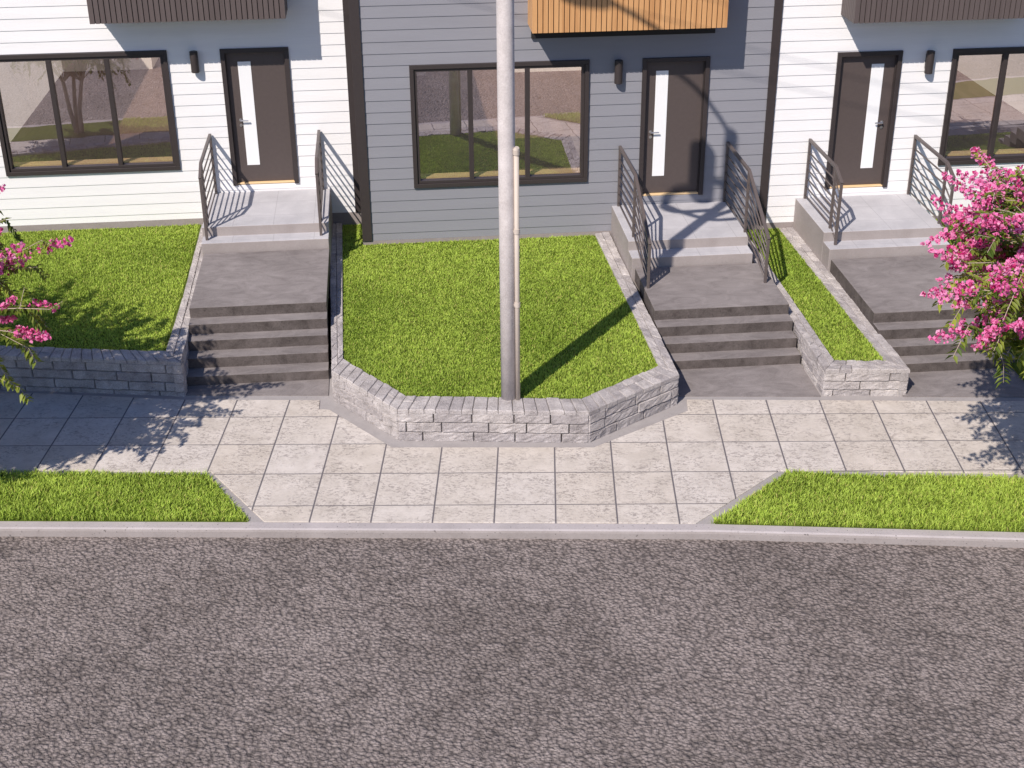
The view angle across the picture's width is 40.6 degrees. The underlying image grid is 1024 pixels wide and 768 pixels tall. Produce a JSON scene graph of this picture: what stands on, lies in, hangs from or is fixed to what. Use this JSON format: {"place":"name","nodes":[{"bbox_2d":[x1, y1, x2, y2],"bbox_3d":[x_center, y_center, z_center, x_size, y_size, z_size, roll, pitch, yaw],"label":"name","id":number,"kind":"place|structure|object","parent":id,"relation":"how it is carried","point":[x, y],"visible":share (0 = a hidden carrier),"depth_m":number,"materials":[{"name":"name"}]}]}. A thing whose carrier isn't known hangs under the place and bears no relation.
{"place":"outdoors","nodes":[
{"label":"outdoors","id":0,"kind":"place"},
{"bbox_2d":[0,223,200,350],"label":"lawn ground","id":1,"kind":"structure","parent":0,"point":[174,317],"depth_m":20.41,"materials":[{"name":"plant"}]},
{"bbox_2d":[0,0,361,232],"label":"town house","id":2,"kind":"structure","parent":1,"relation":"on","point":[114,113],"depth_m":22.32,"materials":[{"name":"white wood"}]},
{"bbox_2d":[0,50,180,175],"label":"window frame","id":3,"kind":"structure","parent":2,"relation":"in","point":[119,164],"depth_m":22.08,"materials":[{"name":"brown metal"}]},
{"bbox_2d":[189,50,199,72],"bbox_3d":[-4.959,-5.033,21.636,0.126,0.330,0.150,-3,27,-5],"label":"wall lamp","id":4,"kind":"object","parent":2,"relation":"attached to","point":[194,62],"visible":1,"depth_m":21.58,"materials":[{"name":"brown metal"}]},
{"bbox_2d":[219,47,298,185],"bbox_3d":[-4.043,-4.296,22.253,1.063,2.232,0.180,-3,27,-5],"label":"door","id":5,"kind":"structure","parent":2,"relation":"in","point":[257,89],"depth_m":22.23,"materials":[{"name":"brown wood"}]},
{"bbox_2d":[201,189,332,297],"bbox_3d":[-3.859,-2.234,22.188,1.935,1.150,1.895,-3,27,-5],"label":"porch","id":6,"kind":"object","parent":2,"relation":"attached to","point":[257,221],"visible":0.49,"depth_m":21.49,"materials":[{"name":"concrete"}]},
{"bbox_2d":[198,134,217,239],"bbox_3d":[-4.755,-3.103,21.698,0.046,1.158,1.748,-3,27,-5],"label":"railing","id":7,"kind":"object","parent":6,"relation":"on","point":[204,197],"visible":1,"depth_m":21.34,"materials":[{"name":"brown metal"}]},
{"bbox_2d":[315,130,323,235],"bbox_3d":[-3.028,-3.192,21.842,0.046,1.158,1.748,-3,27,-5],"label":"railing","id":8,"kind":"object","parent":6,"relation":"on","point":[319,177],"visible":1,"depth_m":21.45,"materials":[{"name":"brown metal"}]},
{"bbox_2d":[0,467,248,521],"bbox_3d":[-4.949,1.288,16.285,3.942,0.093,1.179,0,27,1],"label":"grass","id":9,"kind":"structure","parent":0,"point":[33,481],"depth_m":16.23,"materials":[{"name":"green plant"}]},
{"bbox_2d":[0,184,73,403],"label":"crape myrtle tree","id":10,"kind":"object","parent":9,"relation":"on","point":[8,259],"visible":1,"depth_m":15.18,"materials":[{"name":"pink plant"}]},
{"bbox_2d":[328,298,652,367],"bbox_3d":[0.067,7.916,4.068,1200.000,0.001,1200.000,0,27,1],"label":"ground","id":11,"kind":"structure","parent":0,"point":[329,332],"depth_m":21.14,"materials":[{"name":"grey concrete"}]},
{"bbox_2d":[635,263,820,396],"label":"front stairs","id":12,"kind":"structure","parent":11,"relation":"on","point":[724,330],"depth_m":19.44,"materials":[{"name":"concrete"}]},
{"bbox_2d":[617,146,651,287],"bbox_3d":[1.849,-2.587,21.077,0.046,1.308,2.717,-3,27,-5],"label":"railing","id":13,"kind":"object","parent":12,"relation":"on","point":[645,228],"visible":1,"depth_m":20.73,"materials":[{"name":"brown metal"}]},
{"bbox_2d":[723,142,770,282],"bbox_3d":[3.581,-2.675,21.221,0.046,1.308,2.717,-3,27,-5],"label":"railing","id":14,"kind":"object","parent":12,"relation":"on","point":[748,188],"visible":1,"depth_m":20.92,"materials":[{"name":"brown metal"}]},
{"bbox_2d":[748,227,909,395],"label":"retaining wall","id":15,"kind":"structure","parent":11,"relation":"on","point":[830,376],"depth_m":18.71,"materials":[{"name":"stone"}]},
{"bbox_2d":[342,223,657,403],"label":"lawn ground","id":16,"kind":"structure","parent":0,"point":[474,332],"depth_m":19.59,"materials":[{"name":"plant"}]},
{"bbox_2d":[496,0,519,400],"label":"utility pole","id":17,"kind":"object","parent":16,"relation":"on","point":[508,193],"visible":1,"depth_m":16.27,"materials":[{"name":"metal"}]},
{"bbox_2d":[0,537,1023,767],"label":"road","id":18,"kind":"structure","parent":0,"point":[170,652],"depth_m":13.80,"materials":[{"name":"grey asphalt"}]},
{"bbox_2d":[0,521,1023,547],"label":"kerb","id":19,"kind":"structure","parent":18,"relation":"on","point":[521,531],"depth_m":15.64,"materials":[{"name":"concrete"}]},
{"bbox_2d":[0,392,1023,523],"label":"pavement","id":20,"kind":"structure","parent":0,"point":[311,461],"depth_m":17.09,"materials":[{"name":"grey concrete"}]},
{"bbox_2d":[0,224,202,396],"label":"retaining wall","id":21,"kind":"structure","parent":20,"relation":"on","point":[121,371],"depth_m":18.57,"materials":[{"name":"stone"}]},
{"bbox_2d":[330,223,678,442],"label":"retaining wall","id":22,"kind":"structure","parent":20,"relation":"on","point":[389,410],"depth_m":17.50,"materials":[{"name":"stone"}]},
{"bbox_2d":[0,368,1023,531],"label":"pavement edging","id":23,"kind":"object","parent":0,"point":[328,402],"visible":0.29,"depth_m":17.87,"materials":[{"name":"concrete"}]},
{"bbox_2d":[186,249,329,395],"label":"front stairs","id":24,"kind":"structure","parent":23,"relation":"on","point":[258,324],"depth_m":19.29,"materials":[{"name":"concrete"}]},
{"bbox_2d":[830,255,1023,396],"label":"front stairs","id":25,"kind":"structure","parent":23,"relation":"on","point":[903,317],"depth_m":19.38,"materials":[{"name":"concrete"}]},
{"bbox_2d":[348,0,782,244],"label":"town house","id":26,"kind":"structure","parent":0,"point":[683,103],"depth_m":21.86,"materials":[{"name":"grey wood"}]},
{"bbox_2d":[409,59,589,187],"bbox_3d":[-0.195,-4.117,21.780,2.773,1.958,0.345,-3,27,-5],"label":"window frame","id":27,"kind":"structure","parent":26,"relation":"in","point":[560,175],"depth_m":21.76,"materials":[{"name":"brown metal"}]},
{"bbox_2d":[614,59,622,83],"bbox_3d":[1.643,-4.823,21.393,0.126,0.360,0.150,-3,27,-5],"label":"wall lamp","id":28,"kind":"object","parent":26,"relation":"attached to","point":[618,73],"visible":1,"depth_m":21.34,"materials":[{"name":"brown metal"}]},
{"bbox_2d":[638,56,710,195],"bbox_3d":[2.551,-4.085,22.009,1.061,2.250,0.180,-3,27,-5],"label":"door","id":29,"kind":"structure","parent":26,"relation":"in","point":[675,90],"depth_m":21.98,"materials":[{"name":"brown wood"}]},
{"bbox_2d":[611,201,752,308],"bbox_3d":[2.636,-2.058,21.904,1.860,1.000,1.915,-3,27,-5],"label":"porch","id":30,"kind":"object","parent":26,"relation":"attached to","point":[697,233],"visible":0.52,"depth_m":21.28,"materials":[{"name":"concrete"}]},
{"bbox_2d":[747,227,884,361],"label":"lawn ground","id":31,"kind":"structure","parent":0,"point":[818,308],"depth_m":19.91,"materials":[{"name":"green plant"}]},
{"bbox_2d":[710,468,1023,531],"bbox_3d":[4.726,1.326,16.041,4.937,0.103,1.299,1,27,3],"label":"grass","id":32,"kind":"structure","parent":0,"point":[963,502],"depth_m":16.01,"materials":[{"name":"green plant"}]},
{"bbox_2d":[919,147,1023,387],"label":"crape myrtle tree","id":33,"kind":"object","parent":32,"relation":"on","point":[994,243],"visible":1,"depth_m":14.29,"materials":[{"name":"pink plant"}]},
{"bbox_2d":[937,219,1023,379],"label":"lawn ground","id":34,"kind":"structure","parent":0,"point":[1016,369],"depth_m":19.27,"materials":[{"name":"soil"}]},
{"bbox_2d":[766,0,1023,228],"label":"town house","id":35,"kind":"structure","parent":34,"relation":"on","point":[862,99],"depth_m":22.15,"materials":[{"name":"white wood"}]},
{"bbox_2d":[824,50,902,189],"bbox_3d":[5.618,-4.241,22.267,1.046,2.245,0.180,-3,27,-5],"label":"door","id":36,"kind":"structure","parent":35,"relation":"in","point":[866,87],"depth_m":22.23,"materials":[{"name":"brown wood"}]},
{"bbox_2d":[793,194,949,270],"bbox_3d":[5.689,-2.216,22.162,1.905,1.000,1.905,-3,27,-5],"label":"porch","id":37,"kind":"object","parent":35,"relation":"attached to","point":[889,225],"visible":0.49,"depth_m":21.59,"materials":[{"name":"concrete"}]},
{"bbox_2d":[803,138,843,244],"bbox_3d":[4.872,-3.033,21.732,0.046,1.158,1.737,-3,27,-5],"label":"railing","id":38,"kind":"object","parent":37,"relation":"on","point":[837,173],"visible":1,"depth_m":21.40,"materials":[{"name":"brown metal"}]},
{"bbox_2d":[907,135,955,239],"bbox_3d":[6.604,-3.122,21.875,0.046,1.158,1.737,-3,27,-5],"label":"railing","id":39,"kind":"object","parent":37,"relation":"on","point":[938,155],"visible":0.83,"depth_m":21.73,"materials":[{"name":"brown metal"}]},
{"bbox_2d":[924,50,934,73],"bbox_3d":[6.570,-5.069,21.807,0.126,0.355,0.150,-3,27,-5],"label":"wall lamp","id":40,"kind":"object","parent":35,"relation":"attached to","point":[929,61],"visible":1,"depth_m":21.75,"materials":[{"name":"brown metal"}]},
{"bbox_2d":[937,47,1023,165],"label":"window frame","id":41,"kind":"structure","parent":35,"relation":"in","point":[1000,155],"depth_m":22.36,"materials":[{"name":"brown metal"}]},
{"bbox_2d":[936,218,1021,366],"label":"grass","id":42,"kind":"structure","parent":34,"relation":"on","point":[950,241],"depth_m":22.26,"materials":[{"name":"green plant"}]}
]}

